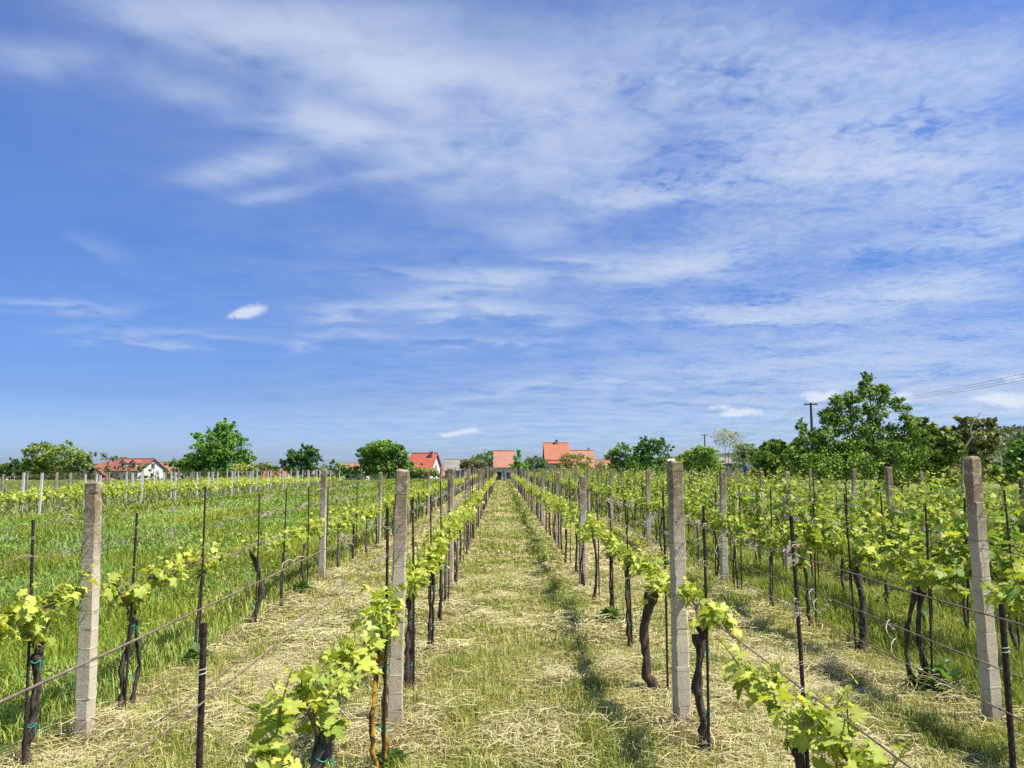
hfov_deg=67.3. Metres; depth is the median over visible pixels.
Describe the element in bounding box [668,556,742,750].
grapevine
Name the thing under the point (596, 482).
grapevine
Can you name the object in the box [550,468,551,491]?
concrete post
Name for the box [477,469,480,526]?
concrete post
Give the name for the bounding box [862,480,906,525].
grapevine
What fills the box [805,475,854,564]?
grapevine
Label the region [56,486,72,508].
grapevine
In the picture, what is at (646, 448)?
fruit tree
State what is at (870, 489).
trellis wire
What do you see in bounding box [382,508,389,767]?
rebar stake
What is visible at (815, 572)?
rebar stake
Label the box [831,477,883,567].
grapevine
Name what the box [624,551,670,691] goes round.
grapevine
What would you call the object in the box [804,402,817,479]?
power pole
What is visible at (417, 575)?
grapevine
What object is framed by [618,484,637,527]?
grapevine
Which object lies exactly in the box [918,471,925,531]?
concrete post
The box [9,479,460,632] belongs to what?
trellis wire
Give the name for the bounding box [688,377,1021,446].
power cable
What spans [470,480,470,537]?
rebar stake
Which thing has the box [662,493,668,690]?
rebar stake
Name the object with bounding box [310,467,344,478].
house
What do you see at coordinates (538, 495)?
grapevine
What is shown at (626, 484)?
grapevine
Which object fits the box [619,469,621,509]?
concrete post
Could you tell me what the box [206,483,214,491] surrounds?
grapevine
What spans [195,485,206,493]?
grapevine
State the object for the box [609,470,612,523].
concrete post
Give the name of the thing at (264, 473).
house
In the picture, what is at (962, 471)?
dead sapling
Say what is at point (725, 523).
grapevine
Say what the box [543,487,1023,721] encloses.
trellis wire
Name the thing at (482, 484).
concrete post
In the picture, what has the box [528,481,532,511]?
grapevine
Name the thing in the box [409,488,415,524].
grapevine
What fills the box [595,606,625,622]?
weed clump
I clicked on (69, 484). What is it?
wooden post
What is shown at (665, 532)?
trellis wire
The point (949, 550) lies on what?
grapevine
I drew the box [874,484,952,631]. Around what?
grapevine
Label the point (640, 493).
grapevine
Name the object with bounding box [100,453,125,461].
broadleaf tree
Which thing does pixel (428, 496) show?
concrete post
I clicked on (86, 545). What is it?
trellis wire
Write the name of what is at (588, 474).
concrete post
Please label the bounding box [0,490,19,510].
grapevine
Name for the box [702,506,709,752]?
rebar stake
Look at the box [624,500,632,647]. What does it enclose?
rebar stake
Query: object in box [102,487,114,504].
grapevine
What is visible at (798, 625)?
rebar stake
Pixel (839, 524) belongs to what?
trellis wire
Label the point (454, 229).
sky
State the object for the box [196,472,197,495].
white post
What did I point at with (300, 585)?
weed clump
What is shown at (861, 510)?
grapevine
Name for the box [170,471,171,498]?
white post
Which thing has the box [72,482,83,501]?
grapevine
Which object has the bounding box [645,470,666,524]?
grapevine
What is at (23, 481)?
white post
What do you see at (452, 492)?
concrete post
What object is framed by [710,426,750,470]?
bare tree
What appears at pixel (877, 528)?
grapevine
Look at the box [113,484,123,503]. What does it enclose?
grapevine
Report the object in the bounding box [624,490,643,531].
grapevine
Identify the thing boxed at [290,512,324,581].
grapevine
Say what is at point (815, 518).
rebar stake
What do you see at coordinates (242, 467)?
bush
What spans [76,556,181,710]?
grapevine
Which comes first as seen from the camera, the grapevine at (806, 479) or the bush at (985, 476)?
the grapevine at (806, 479)
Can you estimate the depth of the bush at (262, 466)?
123.67 m
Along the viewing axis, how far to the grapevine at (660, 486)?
28.48 m
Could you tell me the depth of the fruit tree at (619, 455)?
81.52 m
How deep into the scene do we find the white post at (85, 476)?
33.93 m
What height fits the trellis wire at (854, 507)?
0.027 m
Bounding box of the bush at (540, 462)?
[521,455,548,472]
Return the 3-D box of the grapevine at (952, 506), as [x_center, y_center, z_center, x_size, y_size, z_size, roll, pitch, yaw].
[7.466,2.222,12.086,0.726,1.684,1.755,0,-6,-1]
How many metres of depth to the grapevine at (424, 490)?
26.68 m
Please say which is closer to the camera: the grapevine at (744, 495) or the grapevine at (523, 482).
the grapevine at (744, 495)
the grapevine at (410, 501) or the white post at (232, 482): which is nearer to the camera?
the grapevine at (410, 501)
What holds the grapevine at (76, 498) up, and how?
on the ground at (442, 721)
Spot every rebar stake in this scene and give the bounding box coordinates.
[22,520,34,767]
[123,513,137,709]
[196,622,206,767]
[198,486,205,643]
[254,494,259,625]
[280,488,286,605]
[307,487,308,585]
[326,486,328,563]
[355,482,357,558]
[378,483,379,546]
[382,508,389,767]
[411,497,414,694]
[430,497,431,617]
[440,482,441,620]
[448,482,449,599]
[454,543,454,585]
[463,478,465,562]
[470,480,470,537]
[476,479,476,528]
[569,478,570,563]
[596,493,599,601]
[609,500,613,606]
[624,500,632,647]
[634,479,634,532]
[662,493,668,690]
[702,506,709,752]
[715,491,715,576]
[738,485,741,590]
[770,489,772,593]
[789,516,809,767]
[813,482,819,583]
[813,502,816,627]
[843,494,856,650]
[845,483,850,592]
[880,492,885,605]
[925,502,933,626]
[925,509,933,675]
[964,498,968,629]
[998,603,1016,767]
[1003,490,1021,659]
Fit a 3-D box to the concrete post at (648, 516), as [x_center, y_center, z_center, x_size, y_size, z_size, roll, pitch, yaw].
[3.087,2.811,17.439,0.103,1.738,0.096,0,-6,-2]
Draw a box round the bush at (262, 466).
[258,461,279,474]
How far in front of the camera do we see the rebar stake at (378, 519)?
16.92 m
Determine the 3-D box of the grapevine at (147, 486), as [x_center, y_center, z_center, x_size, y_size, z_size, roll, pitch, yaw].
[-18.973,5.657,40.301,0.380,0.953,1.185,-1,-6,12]
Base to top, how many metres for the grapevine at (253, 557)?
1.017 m
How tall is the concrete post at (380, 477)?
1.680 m
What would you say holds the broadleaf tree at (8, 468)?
on the ground at (442, 721)
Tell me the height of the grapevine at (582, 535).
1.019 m
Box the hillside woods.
[661,424,1023,471]
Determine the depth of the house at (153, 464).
146.07 m
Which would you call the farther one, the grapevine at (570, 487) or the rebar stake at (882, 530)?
the grapevine at (570, 487)
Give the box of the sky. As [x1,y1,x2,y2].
[0,0,1023,467]
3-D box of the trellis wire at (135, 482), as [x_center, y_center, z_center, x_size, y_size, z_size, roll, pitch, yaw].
[-17.081,6.033,49.410,0.022,0.022,60.000,0,-6,-1]
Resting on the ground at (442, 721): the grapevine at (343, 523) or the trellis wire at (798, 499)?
the grapevine at (343, 523)
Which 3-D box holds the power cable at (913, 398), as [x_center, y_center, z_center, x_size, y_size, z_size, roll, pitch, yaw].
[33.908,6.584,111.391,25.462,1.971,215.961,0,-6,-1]
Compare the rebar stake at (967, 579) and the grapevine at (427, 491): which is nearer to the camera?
the rebar stake at (967, 579)
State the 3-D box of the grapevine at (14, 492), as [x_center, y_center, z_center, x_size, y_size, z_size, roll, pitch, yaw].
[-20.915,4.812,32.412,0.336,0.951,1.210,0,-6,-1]
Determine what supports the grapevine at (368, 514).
on the ground at (442, 721)
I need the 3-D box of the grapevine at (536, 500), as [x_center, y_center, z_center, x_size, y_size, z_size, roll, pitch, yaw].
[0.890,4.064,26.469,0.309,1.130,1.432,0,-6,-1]
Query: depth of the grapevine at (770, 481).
26.24 m
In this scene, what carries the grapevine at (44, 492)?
on the ground at (442, 721)
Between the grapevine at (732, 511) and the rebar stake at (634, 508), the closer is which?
the grapevine at (732, 511)
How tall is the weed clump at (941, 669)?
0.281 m
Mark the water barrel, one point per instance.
(744, 468)
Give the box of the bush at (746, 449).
[725,443,764,465]
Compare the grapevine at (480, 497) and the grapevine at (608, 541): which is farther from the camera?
the grapevine at (480, 497)
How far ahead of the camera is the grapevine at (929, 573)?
6.05 m
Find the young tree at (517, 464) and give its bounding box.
[507,449,530,474]
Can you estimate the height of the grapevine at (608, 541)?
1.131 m
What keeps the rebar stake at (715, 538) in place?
on the ground at (442, 721)
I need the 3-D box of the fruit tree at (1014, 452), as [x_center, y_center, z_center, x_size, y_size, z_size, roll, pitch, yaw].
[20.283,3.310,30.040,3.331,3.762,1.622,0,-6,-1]
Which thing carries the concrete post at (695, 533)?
on the ground at (442, 721)
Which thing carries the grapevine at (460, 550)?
on the ground at (442, 721)
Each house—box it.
[84,458,168,479]
[159,462,189,479]
[262,467,292,479]
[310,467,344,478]
[337,462,368,479]
[403,452,441,478]
[493,450,514,479]
[542,440,569,473]
[568,448,595,471]
[595,459,611,473]
[665,458,691,479]
[711,457,732,479]
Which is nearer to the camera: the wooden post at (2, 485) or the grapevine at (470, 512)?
the grapevine at (470, 512)
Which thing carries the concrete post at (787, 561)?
on the ground at (442, 721)
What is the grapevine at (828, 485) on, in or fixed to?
on the ground at (442, 721)
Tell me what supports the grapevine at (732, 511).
on the ground at (442, 721)
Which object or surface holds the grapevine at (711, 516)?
on the ground at (442, 721)
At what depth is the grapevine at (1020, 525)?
11.43 m
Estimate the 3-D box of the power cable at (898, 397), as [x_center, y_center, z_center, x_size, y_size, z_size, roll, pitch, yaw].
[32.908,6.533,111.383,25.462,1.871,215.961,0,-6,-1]
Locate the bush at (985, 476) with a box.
[870,464,1018,495]
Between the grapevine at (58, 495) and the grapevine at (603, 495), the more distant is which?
the grapevine at (58, 495)
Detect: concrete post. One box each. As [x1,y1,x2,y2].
[73,481,102,740]
[318,469,326,578]
[377,472,382,545]
[387,469,408,730]
[427,470,429,513]
[439,468,441,505]
[446,468,454,589]
[454,468,455,495]
[466,470,469,545]
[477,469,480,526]
[481,468,482,514]
[486,468,488,500]
[527,469,528,504]
[533,470,535,513]
[541,469,544,525]
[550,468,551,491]
[555,472,559,546]
[563,468,564,498]
[575,469,577,504]
[579,475,586,584]
[587,468,590,513]
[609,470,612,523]
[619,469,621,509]
[645,469,650,543]
[667,460,690,727]
[691,471,693,518]
[693,471,698,539]
[719,470,728,581]
[759,471,765,534]
[783,471,792,573]
[808,468,812,512]
[851,468,856,502]
[885,467,897,581]
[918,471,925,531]
[963,456,1002,725]
[1020,475,1023,514]
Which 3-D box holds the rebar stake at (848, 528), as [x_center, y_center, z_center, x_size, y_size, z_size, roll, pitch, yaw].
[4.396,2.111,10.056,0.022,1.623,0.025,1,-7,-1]
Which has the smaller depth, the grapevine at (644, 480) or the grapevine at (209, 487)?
the grapevine at (644, 480)
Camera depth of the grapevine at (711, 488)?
21.22 m
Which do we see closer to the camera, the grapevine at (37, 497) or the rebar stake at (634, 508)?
the rebar stake at (634, 508)
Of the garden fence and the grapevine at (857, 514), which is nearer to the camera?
the grapevine at (857, 514)
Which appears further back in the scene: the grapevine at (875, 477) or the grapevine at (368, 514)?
the grapevine at (875, 477)
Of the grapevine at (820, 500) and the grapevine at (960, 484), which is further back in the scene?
the grapevine at (820, 500)
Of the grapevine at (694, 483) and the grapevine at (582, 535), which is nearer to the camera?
the grapevine at (582, 535)
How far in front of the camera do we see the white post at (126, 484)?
41.91 m
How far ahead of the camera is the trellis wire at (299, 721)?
2.74 m
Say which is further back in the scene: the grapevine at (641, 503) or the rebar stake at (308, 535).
the grapevine at (641, 503)
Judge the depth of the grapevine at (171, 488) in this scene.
38.38 m
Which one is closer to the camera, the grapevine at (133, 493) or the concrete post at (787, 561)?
the concrete post at (787, 561)
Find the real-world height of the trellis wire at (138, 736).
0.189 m
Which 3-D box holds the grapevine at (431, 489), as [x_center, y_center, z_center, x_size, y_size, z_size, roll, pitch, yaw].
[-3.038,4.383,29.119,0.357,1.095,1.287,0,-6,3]
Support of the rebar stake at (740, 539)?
on the ground at (442, 721)
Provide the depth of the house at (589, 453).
136.81 m
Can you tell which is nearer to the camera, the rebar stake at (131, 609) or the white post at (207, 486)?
the rebar stake at (131, 609)
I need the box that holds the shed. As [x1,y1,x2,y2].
[443,459,467,477]
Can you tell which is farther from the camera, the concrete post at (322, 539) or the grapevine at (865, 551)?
the concrete post at (322, 539)
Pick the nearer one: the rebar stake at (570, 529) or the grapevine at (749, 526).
the rebar stake at (570, 529)
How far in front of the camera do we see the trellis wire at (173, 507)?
6.50 m
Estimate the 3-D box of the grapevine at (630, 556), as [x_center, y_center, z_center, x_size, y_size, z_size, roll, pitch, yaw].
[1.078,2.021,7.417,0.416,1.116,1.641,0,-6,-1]
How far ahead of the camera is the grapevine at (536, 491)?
25.15 m
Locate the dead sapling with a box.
[959,413,980,498]
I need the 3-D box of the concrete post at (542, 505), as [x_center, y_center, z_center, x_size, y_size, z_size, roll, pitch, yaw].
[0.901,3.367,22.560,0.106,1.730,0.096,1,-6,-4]
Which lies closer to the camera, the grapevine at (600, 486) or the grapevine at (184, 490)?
the grapevine at (600, 486)
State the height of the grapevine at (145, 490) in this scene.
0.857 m
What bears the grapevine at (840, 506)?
on the ground at (442, 721)
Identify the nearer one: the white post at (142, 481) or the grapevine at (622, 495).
the grapevine at (622, 495)
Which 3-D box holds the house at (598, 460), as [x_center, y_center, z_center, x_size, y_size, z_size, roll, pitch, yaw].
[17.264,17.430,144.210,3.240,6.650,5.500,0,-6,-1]
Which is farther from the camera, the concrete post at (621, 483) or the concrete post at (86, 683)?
the concrete post at (621, 483)
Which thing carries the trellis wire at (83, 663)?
attached to the concrete post at (468, 480)
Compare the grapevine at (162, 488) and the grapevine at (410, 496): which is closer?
the grapevine at (410, 496)
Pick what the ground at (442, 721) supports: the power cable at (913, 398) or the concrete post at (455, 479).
the concrete post at (455, 479)
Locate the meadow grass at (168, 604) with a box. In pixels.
[0,478,1023,745]
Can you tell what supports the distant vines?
on the ground at (442, 721)
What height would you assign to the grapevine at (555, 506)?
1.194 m
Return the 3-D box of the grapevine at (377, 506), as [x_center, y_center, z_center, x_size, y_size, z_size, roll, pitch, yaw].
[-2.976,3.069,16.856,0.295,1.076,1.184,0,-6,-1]
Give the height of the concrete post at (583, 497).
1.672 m
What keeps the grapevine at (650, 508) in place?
on the ground at (442, 721)
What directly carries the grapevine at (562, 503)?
on the ground at (442, 721)
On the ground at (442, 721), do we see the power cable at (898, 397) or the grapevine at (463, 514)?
the grapevine at (463, 514)
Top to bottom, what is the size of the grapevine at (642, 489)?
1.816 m
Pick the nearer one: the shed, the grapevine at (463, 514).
the grapevine at (463, 514)
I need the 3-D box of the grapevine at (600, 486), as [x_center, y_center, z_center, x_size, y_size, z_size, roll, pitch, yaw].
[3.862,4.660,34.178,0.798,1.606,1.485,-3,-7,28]
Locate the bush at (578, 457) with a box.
[553,451,599,472]
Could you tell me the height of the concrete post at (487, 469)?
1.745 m
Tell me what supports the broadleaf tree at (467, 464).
on the ground at (442, 721)
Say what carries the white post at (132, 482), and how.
on the ground at (442, 721)
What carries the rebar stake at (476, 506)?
on the ground at (442, 721)
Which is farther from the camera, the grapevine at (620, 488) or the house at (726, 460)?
the house at (726, 460)
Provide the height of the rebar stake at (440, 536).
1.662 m
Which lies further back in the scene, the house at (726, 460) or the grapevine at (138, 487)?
the house at (726, 460)
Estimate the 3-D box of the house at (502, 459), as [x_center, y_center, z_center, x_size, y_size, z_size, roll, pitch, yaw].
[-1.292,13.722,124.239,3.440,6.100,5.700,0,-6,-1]
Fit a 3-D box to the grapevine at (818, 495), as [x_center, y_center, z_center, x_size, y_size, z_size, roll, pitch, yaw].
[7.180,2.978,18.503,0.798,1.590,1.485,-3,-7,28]
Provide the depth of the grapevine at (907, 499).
17.13 m
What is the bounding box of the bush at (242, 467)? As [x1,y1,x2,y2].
[226,462,259,478]
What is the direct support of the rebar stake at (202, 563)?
on the ground at (442, 721)
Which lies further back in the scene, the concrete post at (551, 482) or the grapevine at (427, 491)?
the concrete post at (551, 482)
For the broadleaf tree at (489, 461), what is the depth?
163.72 m
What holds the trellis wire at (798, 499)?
attached to the concrete post at (989, 675)
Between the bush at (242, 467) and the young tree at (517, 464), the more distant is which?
the bush at (242, 467)
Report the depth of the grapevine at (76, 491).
33.43 m
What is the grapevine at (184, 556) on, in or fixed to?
on the ground at (442, 721)
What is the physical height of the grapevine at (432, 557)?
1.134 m
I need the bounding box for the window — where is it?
[506,472,510,478]
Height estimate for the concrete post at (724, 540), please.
1.730 m
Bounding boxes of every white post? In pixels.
[20,472,25,509]
[38,473,43,513]
[83,474,86,506]
[125,472,127,497]
[131,473,133,499]
[140,471,143,502]
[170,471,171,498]
[174,472,176,500]
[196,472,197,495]
[207,472,208,496]
[231,472,233,494]
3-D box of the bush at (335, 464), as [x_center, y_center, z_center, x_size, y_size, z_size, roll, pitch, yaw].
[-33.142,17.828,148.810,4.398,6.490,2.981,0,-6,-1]
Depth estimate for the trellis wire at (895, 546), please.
9.04 m
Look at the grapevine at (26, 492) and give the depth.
29.78 m
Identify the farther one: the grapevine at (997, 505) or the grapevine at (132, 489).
the grapevine at (132, 489)
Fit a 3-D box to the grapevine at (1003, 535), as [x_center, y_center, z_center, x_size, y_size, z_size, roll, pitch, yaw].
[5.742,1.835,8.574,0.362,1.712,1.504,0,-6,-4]
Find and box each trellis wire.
[0,472,461,539]
[0,475,461,567]
[0,478,477,703]
[1,475,459,562]
[5,475,281,485]
[8,475,304,487]
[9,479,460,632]
[13,471,313,477]
[95,486,475,767]
[117,483,481,767]
[267,507,468,762]
[521,473,1023,625]
[526,477,1023,678]
[529,470,1021,522]
[531,475,1023,606]
[536,473,1021,555]
[540,470,1016,507]
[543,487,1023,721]
[565,475,1023,533]
[568,477,1023,545]
[571,518,911,767]
[607,479,1017,524]
[608,472,1005,490]
[617,474,1011,498]
[666,483,1016,517]
[736,514,1013,568]
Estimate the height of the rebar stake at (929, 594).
1.486 m
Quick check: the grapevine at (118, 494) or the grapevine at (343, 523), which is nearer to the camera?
the grapevine at (343, 523)
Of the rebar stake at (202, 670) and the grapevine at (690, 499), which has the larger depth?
the grapevine at (690, 499)
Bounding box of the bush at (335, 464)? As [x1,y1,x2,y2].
[329,461,349,479]
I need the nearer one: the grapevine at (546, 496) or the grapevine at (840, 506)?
the grapevine at (840, 506)
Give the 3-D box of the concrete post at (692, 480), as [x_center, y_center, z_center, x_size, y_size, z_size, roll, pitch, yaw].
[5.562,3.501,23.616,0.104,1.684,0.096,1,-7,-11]
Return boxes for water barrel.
[743,466,748,475]
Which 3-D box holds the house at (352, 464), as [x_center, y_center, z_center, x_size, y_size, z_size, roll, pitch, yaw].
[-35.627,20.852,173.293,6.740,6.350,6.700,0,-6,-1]
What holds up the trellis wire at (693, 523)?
attached to the concrete post at (583, 497)
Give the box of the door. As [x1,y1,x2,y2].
[496,472,501,479]
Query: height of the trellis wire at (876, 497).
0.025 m
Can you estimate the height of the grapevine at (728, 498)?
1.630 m
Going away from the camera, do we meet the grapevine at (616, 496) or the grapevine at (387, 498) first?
the grapevine at (387, 498)
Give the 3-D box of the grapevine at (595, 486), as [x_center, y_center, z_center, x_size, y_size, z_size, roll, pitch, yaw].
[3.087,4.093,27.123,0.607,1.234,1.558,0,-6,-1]
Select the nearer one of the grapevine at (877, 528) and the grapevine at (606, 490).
the grapevine at (877, 528)
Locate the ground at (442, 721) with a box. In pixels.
[0,441,1023,767]
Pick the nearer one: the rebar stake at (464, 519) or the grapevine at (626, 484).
the rebar stake at (464, 519)
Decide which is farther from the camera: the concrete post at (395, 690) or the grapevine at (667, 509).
the grapevine at (667, 509)
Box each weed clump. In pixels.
[170,641,215,666]
[289,578,319,592]
[362,746,410,767]
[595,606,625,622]
[903,658,979,698]
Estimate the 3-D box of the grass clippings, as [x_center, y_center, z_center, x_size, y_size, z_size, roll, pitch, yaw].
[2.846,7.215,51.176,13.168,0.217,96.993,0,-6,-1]
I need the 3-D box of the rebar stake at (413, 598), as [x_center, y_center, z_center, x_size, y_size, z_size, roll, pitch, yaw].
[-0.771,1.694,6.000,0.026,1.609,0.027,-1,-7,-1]
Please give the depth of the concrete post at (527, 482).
34.93 m
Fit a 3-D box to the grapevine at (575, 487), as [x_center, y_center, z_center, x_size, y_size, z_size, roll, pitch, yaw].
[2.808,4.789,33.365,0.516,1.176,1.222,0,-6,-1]
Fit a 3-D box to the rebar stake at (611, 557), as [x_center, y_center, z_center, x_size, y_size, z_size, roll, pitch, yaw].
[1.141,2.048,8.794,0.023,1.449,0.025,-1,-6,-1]
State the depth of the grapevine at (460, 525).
11.26 m
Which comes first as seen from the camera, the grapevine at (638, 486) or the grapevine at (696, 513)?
the grapevine at (696, 513)
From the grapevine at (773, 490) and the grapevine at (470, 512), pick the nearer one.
the grapevine at (470, 512)
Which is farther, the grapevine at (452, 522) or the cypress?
the cypress
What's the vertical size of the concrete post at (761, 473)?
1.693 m
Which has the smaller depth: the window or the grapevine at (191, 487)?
the grapevine at (191, 487)
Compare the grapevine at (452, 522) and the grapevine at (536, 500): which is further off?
the grapevine at (536, 500)
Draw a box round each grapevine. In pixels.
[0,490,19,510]
[0,493,15,509]
[0,564,104,766]
[7,487,21,506]
[8,492,35,513]
[18,484,36,511]
[28,490,54,510]
[36,487,53,507]
[48,487,72,509]
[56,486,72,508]
[64,491,84,509]
[67,487,84,496]
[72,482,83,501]
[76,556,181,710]
[101,480,110,500]
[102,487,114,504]
[103,486,112,504]
[107,480,120,497]
[110,489,126,506]
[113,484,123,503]
[124,485,135,500]
[126,487,141,504]
[133,487,149,502]
[134,482,144,500]
[143,484,156,498]
[147,483,158,502]
[154,484,168,494]
[167,484,179,499]
[167,533,233,644]
[177,484,192,497]
[184,482,195,498]
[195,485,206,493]
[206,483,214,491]
[229,533,272,624]
[230,633,383,767]
[265,527,307,605]
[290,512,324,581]
[306,509,335,537]
[329,505,353,566]
[340,500,365,559]
[348,576,407,767]
[360,499,377,553]
[371,500,385,546]
[382,492,391,539]
[389,494,394,534]
[403,540,430,692]
[407,487,412,526]
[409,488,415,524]
[412,483,420,521]
[415,485,422,518]
[418,486,427,516]
[418,533,449,649]
[423,523,458,620]
[424,489,429,513]
[430,486,435,508]
[431,479,438,507]
[435,508,458,600]
[450,509,464,584]
[454,503,467,571]
[456,507,467,562]
[460,492,476,549]
[465,505,475,555]
[472,490,479,537]
[475,491,484,525]
[521,478,526,499]
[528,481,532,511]
[533,486,540,515]
[534,486,539,518]
[535,490,540,521]
[542,492,550,531]
[543,495,553,535]
[550,499,555,541]
[551,494,561,547]
[552,495,567,553]
[559,506,574,562]
[567,477,575,499]
[569,500,579,572]
[570,481,577,503]
[571,482,579,505]
[574,519,590,585]
[583,508,607,600]
[586,473,604,503]
[586,479,595,512]
[590,472,603,500]
[593,483,607,515]
[595,487,602,508]
[598,492,608,520]
[598,522,629,607]
[601,482,615,523]
[604,532,646,647]
[610,488,622,524]
[615,465,632,511]
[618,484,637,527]
[619,472,638,514]
[620,472,635,514]
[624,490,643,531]
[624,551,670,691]
[630,487,645,539]
[635,474,645,494]
[635,488,652,517]
[638,468,648,490]
[639,467,656,499]
[640,491,661,545]
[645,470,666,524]
[649,466,665,493]
[651,479,668,523]
[652,489,668,551]
[655,479,666,496]
[660,491,687,514]
[666,478,702,535]
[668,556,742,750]
[684,490,716,568]
[685,462,719,544]
[685,468,711,539]
[693,493,728,576]
[699,478,743,552]
[700,466,716,500]
[705,477,726,505]
[708,476,741,530]
[713,511,749,590]
[717,632,908,767]
[726,472,754,497]
[728,459,770,561]
[728,465,752,525]
[734,479,766,518]
[735,468,758,488]
[741,476,777,527]
[742,509,790,606]
[747,463,799,569]
[753,468,775,511]
[756,469,778,492]
[762,476,806,529]
[768,474,782,528]
[769,468,810,504]
[772,510,833,627]
[777,461,836,580]
[792,470,830,548]
[796,469,824,503]
[801,478,825,512]
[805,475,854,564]
[819,473,859,522]
[820,474,899,593]
[821,474,845,513]
[824,516,889,651]
[831,470,863,511]
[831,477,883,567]
[847,474,884,530]
[850,461,884,521]
[855,462,911,607]
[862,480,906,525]
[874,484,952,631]
[877,527,972,676]
[879,486,925,579]
[893,478,918,520]
[894,468,1009,644]
[904,464,949,552]
[913,468,951,534]
[923,470,997,515]
[924,471,994,598]
[935,496,1023,662]
[938,472,1003,541]
[980,560,1023,626]
[983,479,1023,558]
[989,473,1023,616]
[997,466,1023,535]
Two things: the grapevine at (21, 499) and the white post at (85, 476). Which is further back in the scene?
the white post at (85, 476)
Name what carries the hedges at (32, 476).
on the ground at (442, 721)
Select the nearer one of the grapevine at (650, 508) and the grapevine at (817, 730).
the grapevine at (817, 730)
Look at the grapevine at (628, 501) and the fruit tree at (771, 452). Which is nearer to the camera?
the grapevine at (628, 501)
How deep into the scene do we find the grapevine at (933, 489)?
13.59 m
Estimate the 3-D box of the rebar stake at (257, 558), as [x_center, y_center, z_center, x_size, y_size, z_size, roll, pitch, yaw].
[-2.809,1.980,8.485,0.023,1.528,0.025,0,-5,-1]
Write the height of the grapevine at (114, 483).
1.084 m
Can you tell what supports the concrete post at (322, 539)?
on the ground at (442, 721)
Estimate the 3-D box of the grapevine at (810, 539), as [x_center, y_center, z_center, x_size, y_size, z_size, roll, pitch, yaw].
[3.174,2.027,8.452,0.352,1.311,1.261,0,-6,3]
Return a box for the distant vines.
[70,467,661,496]
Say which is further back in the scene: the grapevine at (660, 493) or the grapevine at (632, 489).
the grapevine at (632, 489)
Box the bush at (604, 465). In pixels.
[594,460,609,471]
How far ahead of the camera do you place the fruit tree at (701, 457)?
73.61 m
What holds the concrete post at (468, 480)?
on the ground at (442, 721)
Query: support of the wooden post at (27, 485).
on the ground at (442, 721)
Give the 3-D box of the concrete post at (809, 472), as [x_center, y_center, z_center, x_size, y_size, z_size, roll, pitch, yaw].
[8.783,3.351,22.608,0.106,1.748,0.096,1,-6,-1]
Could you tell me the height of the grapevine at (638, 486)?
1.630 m
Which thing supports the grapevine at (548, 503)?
on the ground at (442, 721)
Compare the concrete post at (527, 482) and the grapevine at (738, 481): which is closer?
the grapevine at (738, 481)
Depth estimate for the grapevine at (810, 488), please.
22.51 m
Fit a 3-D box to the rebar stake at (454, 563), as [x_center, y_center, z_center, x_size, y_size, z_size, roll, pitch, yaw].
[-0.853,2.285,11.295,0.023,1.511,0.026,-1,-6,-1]
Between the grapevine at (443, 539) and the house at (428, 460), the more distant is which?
the house at (428, 460)
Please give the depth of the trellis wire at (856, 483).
16.36 m
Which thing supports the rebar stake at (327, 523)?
on the ground at (442, 721)
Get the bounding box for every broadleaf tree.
[0,458,26,479]
[12,440,97,479]
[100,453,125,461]
[163,418,256,479]
[272,443,322,477]
[339,439,417,478]
[459,458,486,471]
[468,449,497,470]
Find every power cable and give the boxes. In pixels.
[668,373,1023,448]
[676,380,1021,448]
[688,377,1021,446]
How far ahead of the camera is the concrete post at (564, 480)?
40.26 m
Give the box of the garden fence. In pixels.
[726,467,742,480]
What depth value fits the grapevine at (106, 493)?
35.75 m
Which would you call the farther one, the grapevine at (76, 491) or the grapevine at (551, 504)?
the grapevine at (76, 491)
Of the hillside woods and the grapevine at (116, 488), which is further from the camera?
the hillside woods
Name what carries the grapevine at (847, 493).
on the ground at (442, 721)
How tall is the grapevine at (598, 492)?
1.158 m
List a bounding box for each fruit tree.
[603,442,641,475]
[627,436,675,477]
[672,444,728,476]
[748,436,802,491]
[783,371,935,496]
[900,416,967,501]
[950,415,1005,469]
[988,432,1023,506]
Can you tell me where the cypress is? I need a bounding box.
[740,451,745,466]
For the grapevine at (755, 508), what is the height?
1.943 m
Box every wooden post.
[0,474,11,508]
[25,473,31,502]
[53,472,56,503]
[57,472,66,496]
[67,473,70,498]
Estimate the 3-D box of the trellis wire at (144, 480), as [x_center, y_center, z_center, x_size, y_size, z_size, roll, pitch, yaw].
[-19.119,6.352,52.365,0.025,0.016,54.000,0,-6,-1]
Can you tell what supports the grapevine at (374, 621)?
on the ground at (442, 721)
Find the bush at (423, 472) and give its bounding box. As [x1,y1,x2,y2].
[409,466,439,478]
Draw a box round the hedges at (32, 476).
[0,459,986,479]
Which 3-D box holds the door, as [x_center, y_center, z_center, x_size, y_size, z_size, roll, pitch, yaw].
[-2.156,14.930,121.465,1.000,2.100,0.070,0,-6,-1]
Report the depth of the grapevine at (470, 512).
15.02 m
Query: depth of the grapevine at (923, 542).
11.15 m
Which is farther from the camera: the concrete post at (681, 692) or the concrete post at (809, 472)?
the concrete post at (809, 472)
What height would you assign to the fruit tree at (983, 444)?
4.682 m
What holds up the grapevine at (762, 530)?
on the ground at (442, 721)
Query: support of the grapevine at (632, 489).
on the ground at (442, 721)
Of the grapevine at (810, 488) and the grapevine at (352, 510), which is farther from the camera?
the grapevine at (810, 488)
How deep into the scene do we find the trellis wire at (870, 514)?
9.18 m
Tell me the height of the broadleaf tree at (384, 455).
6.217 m
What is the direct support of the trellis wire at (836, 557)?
attached to the concrete post at (989, 675)
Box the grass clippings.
[0,480,1023,767]

